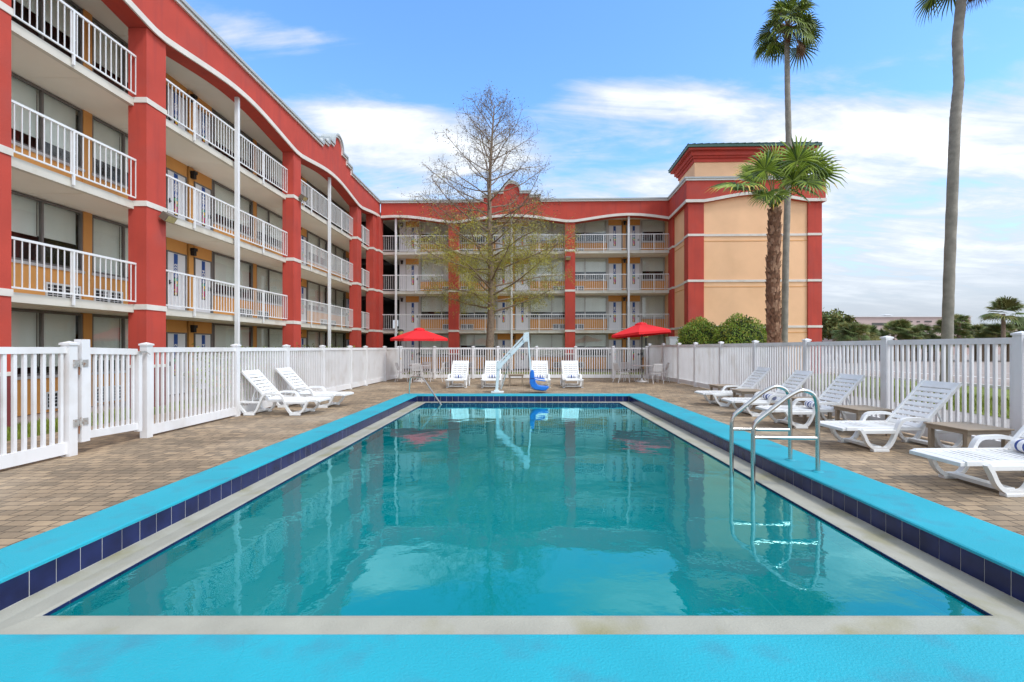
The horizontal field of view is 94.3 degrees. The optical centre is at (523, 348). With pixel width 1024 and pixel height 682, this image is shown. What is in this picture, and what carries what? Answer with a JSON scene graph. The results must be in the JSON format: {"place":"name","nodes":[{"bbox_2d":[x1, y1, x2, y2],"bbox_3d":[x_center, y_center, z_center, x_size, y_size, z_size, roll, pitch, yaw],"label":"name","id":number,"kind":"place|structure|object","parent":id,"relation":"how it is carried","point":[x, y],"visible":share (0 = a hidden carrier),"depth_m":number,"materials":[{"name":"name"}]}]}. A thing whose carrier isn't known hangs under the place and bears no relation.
{"place":"outdoors","nodes":[
{"label":"outdoors","id":0,"kind":"place"},
{"bbox_2d":[184,343,309,403],"bbox_3d":[-9.345,0.659,16.841,1.132,1.844,6.930,0,0,0],"label":"hedge","id":1,"kind":"object","parent":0,"point":[227,372],"visible":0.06,"depth_m":14.44,"materials":[{"name":"green plant"}]},
{"bbox_2d":[7,372,643,440],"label":"lawn","id":2,"kind":"structure","parent":0,"point":[404,373],"depth_m":29.54,"materials":[{"name":"green plant"}]},
{"bbox_2d":[392,80,583,373],"bbox_3d":[-1.893,-6.646,27.133,10.703,16.539,11.407,0,0,0],"label":"cypress tree","id":3,"kind":"object","parent":2,"relation":"on","point":[490,273],"visible":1,"depth_m":26.39,"materials":[{"name":"green plant"}]},
{"bbox_2d":[7,386,1009,440],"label":"grass","id":4,"kind":"structure","parent":2,"relation":"on","point":[56,424],"depth_m":11.46,"materials":[{"name":"plant"}]},
{"bbox_2d":[0,378,1023,548],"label":"pool deck","id":5,"kind":"structure","parent":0,"point":[97,474],"depth_m":6.79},
{"bbox_2d":[0,341,399,468],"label":"picket fence","id":6,"kind":"object","parent":5,"relation":"on","point":[335,369],"visible":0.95,"depth_m":9.07,"materials":[{"name":"white plastic"}]},
{"bbox_2d":[73,339,150,441],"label":"gate","id":7,"kind":"structure","parent":6,"relation":"attached to","point":[82,363],"depth_m":7.44,"materials":[{"name":"white plastic"}]},
{"bbox_2d":[240,369,330,415],"bbox_3d":[-5.646,1.035,11.298,1.862,1.030,0.786,0,0,1],"label":"sun lounger","id":8,"kind":"object","parent":5,"relation":"on","point":[277,395],"visible":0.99,"depth_m":11.09,"materials":[{"name":"white plastic"}]},
{"bbox_2d":[275,367,353,407],"bbox_3d":[-5.574,1.035,12.675,1.862,1.030,0.786,0,0,3],"label":"sun lounger","id":9,"kind":"object","parent":5,"relation":"on","point":[293,385],"visible":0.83,"depth_m":12.57,"materials":[{"name":"white plastic"}]},
{"bbox_2d":[390,328,447,381],"bbox_3d":[-4.840,0.300,21.998,2.568,2.500,2.484,0,0,0],"label":"patio umbrella","id":10,"kind":"object","parent":5,"relation":"on","point":[419,334],"visible":0.97,"depth_m":21.39,"materials":[{"name":"red fabric"}]},
{"bbox_2d":[446,361,469,387],"bbox_3d":[-2.630,1.035,18.996,0.786,1.030,1.862,0,0,0],"label":"sun lounger","id":11,"kind":"object","parent":5,"relation":"on","point":[462,365],"visible":0.98,"depth_m":19.45,"materials":[{"name":"white plastic"}]},
{"bbox_2d":[481,361,502,387],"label":"sun lounger","id":12,"kind":"object","parent":5,"relation":"on","point":[490,365],"visible":0.84,"depth_m":19.41,"materials":[{"name":"white plastic"}]},
{"bbox_2d":[0,394,1023,681],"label":"pool coping","id":13,"kind":"object","parent":5,"relation":"on","point":[510,656],"visible":0.97,"depth_m":2.42,"materials":[{"name":"paint"}]},
{"bbox_2d":[729,385,823,489],"bbox_3d":[3.261,1.525,6.205,0.923,2.049,0.746,0,0,0],"label":"pool ladder","id":14,"kind":"object","parent":13,"relation":"attached to","point":[753,429],"visible":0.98,"depth_m":5.89,"materials":[{"name":"metal"}]},
{"bbox_2d":[491,332,548,392],"bbox_3d":[-0.133,0.509,16.450,1.988,2.119,0.540,0,0,0],"label":"pool lift","id":15,"kind":"object","parent":5,"relation":"on","point":[533,383],"visible":1,"depth_m":16.40,"materials":[{"name":"metal"}]},
{"bbox_2d":[399,346,648,378],"bbox_3d":[0.010,0.719,24.200,12.676,1.663,0.156,0,0,0],"label":"picket fence","id":16,"kind":"object","parent":5,"relation":"on","point":[473,375],"visible":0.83,"depth_m":24.18,"materials":[{"name":"white plastic"}]},
{"bbox_2d":[530,361,550,387],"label":"sun lounger","id":17,"kind":"object","parent":5,"relation":"on","point":[540,364],"visible":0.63,"depth_m":19.56,"materials":[{"name":"white plastic"}]},
{"bbox_2d":[560,361,583,387],"bbox_3d":[1.920,1.035,18.996,0.786,1.030,1.862,0,0,0],"label":"sun lounger","id":18,"kind":"object","parent":5,"relation":"on","point":[572,365],"visible":1,"depth_m":19.45,"materials":[{"name":"white plastic"}]},
{"bbox_2d":[611,322,670,381],"bbox_3d":[5.391,0.181,21.703,2.882,2.737,2.795,0,0,0],"label":"patio umbrella","id":19,"kind":"object","parent":5,"relation":"on","point":[641,329],"visible":0.98,"depth_m":21.11,"materials":[{"name":"red fabric"}]},
{"bbox_2d":[694,367,771,406],"bbox_3d":[5.706,1.035,12.968,1.862,1.030,0.786,0,0,-1],"label":"sun lounger","id":20,"kind":"object","parent":5,"relation":"on","point":[763,371],"visible":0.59,"depth_m":12.88,"materials":[{"name":"white plastic"}]},
{"bbox_2d":[721,370,813,416],"bbox_3d":[5.666,1.035,11.082,1.862,1.030,0.786,0,0,1],"label":"sun lounger","id":21,"kind":"object","parent":5,"relation":"on","point":[800,374],"visible":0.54,"depth_m":10.91,"materials":[{"name":"white plastic"}]},
{"bbox_2d":[755,373,868,428],"bbox_3d":[5.726,1.035,9.518,1.862,1.030,0.786,0,0,-1],"label":"sun lounger","id":22,"kind":"object","parent":5,"relation":"on","point":[856,380],"visible":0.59,"depth_m":9.42,"materials":[{"name":"white plastic"}]},
{"bbox_2d":[648,331,1023,447],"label":"picket fence","id":23,"kind":"object","parent":5,"relation":"on","point":[695,364],"visible":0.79,"depth_m":9.26,"materials":[{"name":"white plastic"}]},
{"bbox_2d":[832,405,893,436],"bbox_3d":[6.140,1.312,8.620,0.660,0.474,0.660,0,0,-3],"label":"side table","id":24,"kind":"object","parent":5,"relation":"on","point":[859,410],"visible":0.58,"depth_m":8.49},
{"bbox_2d":[820,380,962,451],"bbox_3d":[5.706,1.035,7.467,1.862,1.030,0.786,0,0,-1],"label":"sun lounger","id":25,"kind":"object","parent":5,"relation":"on","point":[892,425],"visible":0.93,"depth_m":7.38,"materials":[{"name":"white plastic"}]},
{"bbox_2d":[909,425,1023,496],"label":"sun lounger","id":26,"kind":"object","parent":5,"relation":"on","point":[1006,457],"visible":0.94,"depth_m":5.34,"materials":[{"name":"white plastic"}]},
{"bbox_2d":[923,422,1014,447],"bbox_3d":[6.160,1.312,6.600,0.660,0.474,0.660,0,0,-3],"label":"side table","id":27,"kind":"object","parent":5,"relation":"on","point":[967,430],"visible":0.64,"depth_m":6.43,"materials":[{"name":"wood"}]},
{"bbox_2d":[0,402,1023,633],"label":"pool gutter","id":28,"kind":"object","parent":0,"point":[25,616],"visible":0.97,"depth_m":3.03,"materials":[{"name":"concrete"}]},
{"bbox_2d":[0,396,1023,610],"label":"pool tiles","id":29,"kind":"object","parent":28,"relation":"on","point":[19,588],"visible":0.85,"depth_m":4.61,"materials":[{"name":"tile"}]},
{"bbox_2d":[17,354,1009,423],"bbox_3d":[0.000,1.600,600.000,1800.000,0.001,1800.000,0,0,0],"label":"ground","id":30,"kind":"structure","parent":0,"point":[610,370],"depth_m":32.47,"materials":[{"name":"plant"}]},
{"bbox_2d":[0,0,826,426],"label":"hotel building","id":31,"kind":"structure","parent":30,"relation":"on","point":[176,174],"depth_m":18.81,"materials":[{"name":"paint"}]},
{"bbox_2d":[11,308,82,379],"bbox_3d":[-11.840,-0.088,11.385,0.200,1.661,2.650,0,0,0],"label":"window","id":32,"kind":"structure","parent":31,"relation":"in","point":[53,328],"depth_m":11.65,"materials":[{"name":"glass"}]},
{"bbox_2d":[11,190,84,273],"bbox_3d":[-11.840,-2.808,11.385,0.200,1.661,2.650,0,0,0],"label":"window","id":33,"kind":"structure","parent":31,"relation":"in","point":[57,222],"depth_m":11.75,"materials":[{"name":"grey metal"}]},
{"bbox_2d":[11,72,84,171],"bbox_3d":[-11.840,-5.529,11.385,0.200,1.661,2.650,0,0,0],"label":"window","id":34,"kind":"structure","parent":31,"relation":"in","point":[50,105],"depth_m":11.70,"materials":[{"name":"grey metal"}]},
{"bbox_2d":[16,0,82,64],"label":"window","id":35,"kind":"structure","parent":31,"relation":"in","point":[25,2],"depth_m":12.20,"materials":[{"name":"grey glass"}]},
{"bbox_2d":[92,314,127,374],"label":"window","id":36,"kind":"structure","parent":31,"relation":"in","point":[105,329],"depth_m":13.63,"materials":[{"name":"grey glass"}]},
{"bbox_2d":[92,215,127,280],"bbox_3d":[-11.840,-2.820,14.255,0.200,1.661,2.650,0,0,0],"label":"window","id":37,"kind":"structure","parent":31,"relation":"in","point":[105,233],"depth_m":13.63,"materials":[{"name":"grey glass"}]},
{"bbox_2d":[92,115,127,189],"bbox_3d":[-11.840,-5.540,14.255,0.200,1.661,2.650,0,0,0],"label":"window","id":38,"kind":"structure","parent":31,"relation":"in","point":[102,132],"depth_m":13.63,"materials":[{"name":"grey glass"}]},
{"bbox_2d":[92,17,127,91],"bbox_3d":[-11.862,-8.285,14.255,0.156,1.570,2.610,0,0,0],"label":"window","id":39,"kind":"structure","parent":31,"relation":"in","point":[97,33],"depth_m":13.63,"materials":[{"name":"grey glass"}]},
{"bbox_2d":[166,332,186,394],"bbox_3d":[-11.805,0.517,16.145,0.110,2.104,0.950,0,0,0],"label":"door","id":40,"kind":"structure","parent":31,"relation":"in","point":[173,339],"depth_m":16.06,"materials":[{"name":"white metal"}]},
{"bbox_2d":[166,250,186,309],"bbox_3d":[-11.805,-2.203,16.145,0.110,2.104,0.950,0,0,0],"label":"door","id":41,"kind":"structure","parent":31,"relation":"in","point":[175,261],"depth_m":16.14,"materials":[{"name":"white metal"}]},
{"bbox_2d":[166,167,186,220],"bbox_3d":[-11.805,-4.923,16.145,0.110,2.104,0.950,0,0,0],"label":"door","id":42,"kind":"structure","parent":31,"relation":"in","point":[170,172],"depth_m":16.14,"materials":[{"name":"white metal"}]},
{"bbox_2d":[166,85,186,130],"bbox_3d":[-11.805,-7.643,16.145,0.110,2.104,0.950,0,0,0],"label":"door","id":43,"kind":"structure","parent":31,"relation":"in","point":[170,89],"depth_m":16.14,"materials":[{"name":"white metal"}]},
{"bbox_2d":[194,333,211,389],"bbox_3d":[-11.805,0.512,17.475,0.110,2.104,0.950,0,0,0],"label":"door","id":44,"kind":"structure","parent":31,"relation":"in","point":[200,339],"depth_m":17.45,"materials":[{"name":"white metal"}]},
{"bbox_2d":[194,257,211,312],"bbox_3d":[-11.805,-2.208,17.475,0.110,2.104,0.950,0,0,0],"label":"door","id":45,"kind":"structure","parent":31,"relation":"in","point":[202,268],"depth_m":17.50,"materials":[{"name":"white metal"}]},
{"bbox_2d":[194,181,211,229],"bbox_3d":[-11.805,-4.928,17.475,0.110,2.104,0.950,0,0,0],"label":"door","id":46,"kind":"structure","parent":31,"relation":"in","point":[196,185],"depth_m":17.55,"materials":[{"name":"white metal"}]},
{"bbox_2d":[196,107,211,146],"bbox_3d":[-11.805,-7.648,17.475,0.110,2.104,0.950,0,0,0],"label":"door","id":47,"kind":"structure","parent":31,"relation":"in","point":[198,110],"depth_m":17.55,"materials":[{"name":"white metal"}]},
{"bbox_2d":[213,323,252,366],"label":"window","id":48,"kind":"structure","parent":31,"relation":"in","point":[223,334],"depth_m":19.15,"materials":[{"name":"grey glass"}]},
{"bbox_2d":[213,252,252,301],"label":"window","id":49,"kind":"structure","parent":31,"relation":"in","point":[223,265],"depth_m":19.15,"materials":[{"name":"grey glass"}]},
{"bbox_2d":[213,180,252,238],"bbox_3d":[-11.840,-5.560,19.365,0.200,1.661,2.650,0,0,0],"label":"window","id":50,"kind":"structure","parent":31,"relation":"in","point":[221,192],"depth_m":19.18,"materials":[{"name":"grey glass"}]},
{"bbox_2d":[213,109,252,172],"bbox_3d":[-11.862,-8.305,19.365,0.156,1.570,2.610,0,0,0],"label":"window","id":51,"kind":"structure","parent":31,"relation":"in","point":[214,112],"depth_m":19.18,"materials":[{"name":"grey glass"}]},
{"bbox_2d":[257,327,281,361],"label":"window","id":52,"kind":"structure","parent":31,"relation":"in","point":[268,337],"depth_m":22.10,"materials":[{"name":"grey glass"}]},
{"bbox_2d":[257,265,281,305],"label":"window","id":53,"kind":"structure","parent":31,"relation":"in","point":[270,280],"depth_m":22.02,"materials":[{"name":"grey glass"}]},
{"bbox_2d":[257,204,281,249],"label":"window","id":54,"kind":"structure","parent":31,"relation":"in","point":[264,214],"depth_m":22.10,"materials":[{"name":"grey glass"}]},
{"bbox_2d":[257,143,281,183],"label":"window","id":55,"kind":"structure","parent":31,"relation":"in","point":[270,154],"depth_m":22.10,"materials":[{"name":"grey glass"}]},
{"bbox_2d":[307,330,327,347],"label":"window","id":56,"kind":"structure","parent":31,"relation":"in","point":[311,335],"depth_m":27.21,"materials":[{"name":"grey glass"}]},
{"bbox_2d":[307,280,327,313],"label":"window","id":57,"kind":"structure","parent":31,"relation":"in","point":[311,286],"depth_m":27.33,"materials":[{"name":"grey glass"}]},
{"bbox_2d":[307,231,327,268],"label":"window","id":58,"kind":"structure","parent":31,"relation":"in","point":[311,238],"depth_m":27.33,"materials":[{"name":"grey glass"}]},
{"bbox_2d":[307,181,327,220],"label":"window","id":59,"kind":"structure","parent":31,"relation":"in","point":[322,199],"depth_m":27.33,"materials":[{"name":"grey glass"}]},
{"bbox_2d":[331,288,345,316],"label":"window","id":60,"kind":"structure","parent":31,"relation":"in","point":[336,295],"depth_m":30.42,"materials":[{"name":"grey glass"}]},
{"bbox_2d":[331,243,345,275],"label":"window","id":61,"kind":"structure","parent":31,"relation":"in","point":[337,251],"depth_m":30.42,"materials":[{"name":"grey glass"}]},
{"bbox_2d":[406,341,418,368],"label":"door","id":62,"kind":"structure","parent":31,"relation":"in","point":[409,344],"depth_m":34.36,"materials":[{"name":"white"}]},
{"bbox_2d":[406,302,418,329],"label":"door","id":63,"kind":"structure","parent":31,"relation":"in","point":[411,307],"depth_m":34.36,"materials":[{"name":"white"}]},
{"bbox_2d":[406,264,418,290],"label":"door","id":64,"kind":"structure","parent":31,"relation":"in","point":[415,270],"depth_m":34.36,"materials":[{"name":"white"}]},
{"bbox_2d":[420,334,447,356],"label":"window","id":65,"kind":"structure","parent":31,"relation":"in","point":[425,344],"depth_m":34.42,"materials":[{"name":"grey glass"}]},
{"bbox_2d":[420,296,447,318],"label":"window","id":66,"kind":"structure","parent":31,"relation":"in","point":[432,304],"depth_m":34.42,"materials":[{"name":"grey glass"}]},
{"bbox_2d":[420,259,447,281],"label":"window","id":67,"kind":"structure","parent":31,"relation":"in","point":[438,267],"depth_m":34.42,"materials":[{"name":"grey glass"}]},
{"bbox_2d":[420,222,447,243],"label":"window","id":68,"kind":"structure","parent":31,"relation":"in","point":[427,230],"depth_m":34.42,"materials":[{"name":"grey glass"}]},
{"bbox_2d":[460,334,495,356],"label":"window","id":69,"kind":"structure","parent":31,"relation":"in","point":[465,339],"depth_m":34.32,"materials":[{"name":"grey glass"}]},
{"bbox_2d":[460,296,495,318],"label":"window","id":70,"kind":"structure","parent":31,"relation":"in","point":[472,309],"depth_m":34.32,"materials":[{"name":"grey glass"}]},
{"bbox_2d":[497,302,510,329],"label":"door","id":71,"kind":"structure","parent":31,"relation":"in","point":[501,319],"depth_m":34.16,"materials":[{"name":"white"}]},
{"bbox_2d":[515,340,528,368],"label":"door","id":72,"kind":"structure","parent":31,"relation":"in","point":[525,345],"depth_m":34.12,"materials":[{"name":"white"}]},
{"bbox_2d":[515,302,528,329],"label":"door","id":73,"kind":"structure","parent":31,"relation":"in","point":[525,318],"depth_m":34.12,"materials":[{"name":"white"}]},
{"bbox_2d":[530,334,564,356],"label":"window","id":74,"kind":"structure","parent":31,"relation":"in","point":[540,340],"depth_m":34.17,"materials":[{"name":"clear glass"}]},
{"bbox_2d":[530,296,564,318],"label":"window","id":75,"kind":"structure","parent":31,"relation":"in","point":[557,304],"depth_m":34.16,"materials":[{"name":"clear glass"}]},
{"bbox_2d":[530,258,564,280],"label":"window","id":76,"kind":"structure","parent":31,"relation":"in","point":[561,265],"depth_m":34.16,"materials":[{"name":"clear glass"}]},
{"bbox_2d":[530,221,564,242],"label":"window","id":77,"kind":"structure","parent":31,"relation":"in","point":[558,226],"depth_m":34.17,"materials":[{"name":"grey glass"}]},
{"bbox_2d":[575,334,606,356],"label":"window","id":78,"kind":"structure","parent":31,"relation":"in","point":[587,340],"depth_m":34.07,"materials":[{"name":"grey glass"}]},
{"bbox_2d":[575,296,606,318],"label":"window","id":79,"kind":"structure","parent":31,"relation":"in","point":[582,303],"depth_m":34.07,"materials":[{"name":"grey glass"}]},
{"bbox_2d":[575,258,606,280],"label":"window","id":80,"kind":"structure","parent":31,"relation":"in","point":[581,264],"depth_m":34.07,"materials":[{"name":"grey glass"}]},
{"bbox_2d":[575,220,606,242],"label":"window","id":81,"kind":"structure","parent":31,"relation":"in","point":[600,226],"depth_m":34.07,"materials":[{"name":"grey glass"}]},
{"bbox_2d":[608,340,621,368],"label":"door","id":82,"kind":"structure","parent":31,"relation":"in","point":[617,343],"depth_m":33.92,"materials":[{"name":"white"}]},
{"bbox_2d":[608,301,621,329],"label":"door","id":83,"kind":"structure","parent":31,"relation":"in","point":[614,307],"depth_m":33.91,"materials":[{"name":"white"}]},
{"bbox_2d":[608,263,621,289],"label":"door","id":84,"kind":"structure","parent":31,"relation":"in","point":[613,268],"depth_m":33.91,"materials":[{"name":"white"}]},
{"bbox_2d":[608,225,621,249],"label":"door","id":85,"kind":"structure","parent":31,"relation":"in","point":[612,229],"depth_m":33.91,"materials":[{"name":"white"}]},
{"bbox_2d":[627,301,639,327],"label":"door","id":86,"kind":"structure","parent":31,"relation":"in","point":[634,305],"depth_m":33.87,"materials":[{"name":"white"}]},
{"bbox_2d":[627,263,639,289],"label":"door","id":87,"kind":"structure","parent":31,"relation":"in","point":[634,267],"depth_m":33.87,"materials":[{"name":"white"}]},
{"bbox_2d":[627,225,639,249],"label":"door","id":88,"kind":"structure","parent":31,"relation":"in","point":[634,229],"depth_m":33.87,"materials":[{"name":"white"}]},
{"bbox_2d":[641,296,664,318],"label":"window","id":89,"kind":"structure","parent":31,"relation":"in","point":[649,304],"depth_m":33.94,"materials":[{"name":"grey glass"}]},
{"bbox_2d":[641,257,664,280],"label":"window","id":90,"kind":"structure","parent":31,"relation":"in","point":[647,264],"depth_m":33.94,"materials":[{"name":"grey glass"}]},
{"bbox_2d":[641,220,664,242],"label":"window","id":91,"kind":"structure","parent":31,"relation":"in","point":[646,225],"depth_m":33.94,"materials":[{"name":"grey glass"}]},
{"bbox_2d":[642,334,664,356],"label":"window","id":92,"kind":"structure","parent":31,"relation":"in","point":[654,339],"depth_m":33.94,"materials":[{"name":"grey glass"}]},
{"bbox_2d":[822,308,858,359],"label":"tree","id":93,"kind":"object","parent":30,"relation":"on","point":[830,322],"visible":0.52,"depth_m":60.92,"materials":[{"name":"green plant"}]},
{"bbox_2d":[831,322,880,362],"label":"shrub palm","id":94,"kind":"object","parent":30,"relation":"on","point":[853,331],"visible":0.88,"depth_m":51.03,"materials":[{"name":"green plant"}]},
{"bbox_2d":[881,318,925,360],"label":"shrub palm","id":95,"kind":"object","parent":30,"relation":"on","point":[902,329],"visible":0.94,"depth_m":57.52,"materials":[{"name":"green plant"}]},
{"bbox_2d":[912,323,940,360],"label":"shrub palm","id":96,"kind":"object","parent":30,"relation":"on","point":[924,327],"visible":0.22,"depth_m":59.83,"materials":[{"name":"green plant"}]},
{"bbox_2d":[922,313,974,361],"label":"shrub palm","id":97,"kind":"object","parent":30,"relation":"on","point":[958,325],"visible":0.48,"depth_m":55.41,"materials":[{"name":"green plant"}]},
{"bbox_2d":[953,322,1000,360],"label":"shrub palm","id":98,"kind":"object","parent":30,"relation":"on","point":[972,329],"visible":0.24,"depth_m":60.08,"materials":[{"name":"green plant"}]},
{"bbox_2d":[973,323,1015,361],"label":"shrub palm","id":99,"kind":"object","parent":30,"relation":"on","point":[992,331],"visible":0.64,"depth_m":56.57,"materials":[{"name":"green plant"}]},
{"bbox_2d":[978,295,1023,361],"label":"shrub palm","id":100,"kind":"object","parent":30,"relation":"on","point":[1007,304],"visible":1,"depth_m":54.53,"materials":[{"name":"green plant"}]},
{"bbox_2d":[49,403,985,615],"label":"pool water","id":101,"kind":"structure","parent":0,"point":[524,509],"depth_m":4.31,"materials":[{"name":"liquid"}]},
{"bbox_2d":[185,0,1023,327],"label":"sky","id":102,"kind":"structure","parent":0,"point":[616,90],"materials":[{"name":"blue"}]},
{"bbox_2d":[748,383,1009,440],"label":"path","id":103,"kind":"structure","parent":0,"point":[999,421],"depth_m":11.04,"materials":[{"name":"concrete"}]},
{"bbox_2d":[675,316,720,344],"bbox_3d":[8.661,-0.011,23.280,2.454,3.261,2.430,0,0,44],"label":"round bush","id":104,"kind":"object","parent":103,"relation":"on","point":[700,332],"visible":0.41,"depth_m":22.74,"materials":[{"name":"green plant"}]},
{"bbox_2d":[710,312,766,381],"bbox_3d":[9.921,-0.052,21.795,2.777,3.320,2.790,0,0,-26],"label":"round bush","id":105,"kind":"object","parent":103,"relation":"on","point":[741,329],"visible":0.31,"depth_m":21.11,"materials":[{"name":"green plant"}]},
{"bbox_2d":[702,135,848,384],"bbox_3d":[10.381,-3.575,20.061,5.864,10.326,3.636,0,0,0],"label":"fan palm","id":106,"kind":"object","parent":103,"relation":"on","point":[805,160],"visible":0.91,"depth_m":19.62,"materials":[{"name":"green plant"}]},
{"bbox_2d":[788,374,1009,418],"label":"verge","id":107,"kind":"structure","parent":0,"point":[999,392],"depth_m":17.69,"materials":[{"name":"green plant"}]},
{"bbox_2d":[751,0,824,370],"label":"tall palm","id":108,"kind":"object","parent":107,"relation":"on","point":[770,45],"visible":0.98,"depth_m":26.18,"materials":[{"name":"green plant"}]},
{"bbox_2d":[913,0,987,382],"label":"tall palm","id":109,"kind":"object","parent":107,"relation":"on","point":[950,248],"visible":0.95,"depth_m":17.69,"materials":[{"name":"grey plant"}]},
{"bbox_2d":[822,313,1017,353],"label":"warehouse","id":110,"kind":"structure","parent":0,"point":[879,320],"depth_m":120.00,"materials":[{"name":"white"}]},
{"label":"pool basin","id":111,"kind":"structure","parent":0,"visible":0},
{"bbox_2d":[42,403,992,615],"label":"waterline tiles","id":112,"kind":"object","parent":111,"relation":"attached to","point":[977,608],"visible":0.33,"depth_m":4.26,"materials":[{"name":"tile"}]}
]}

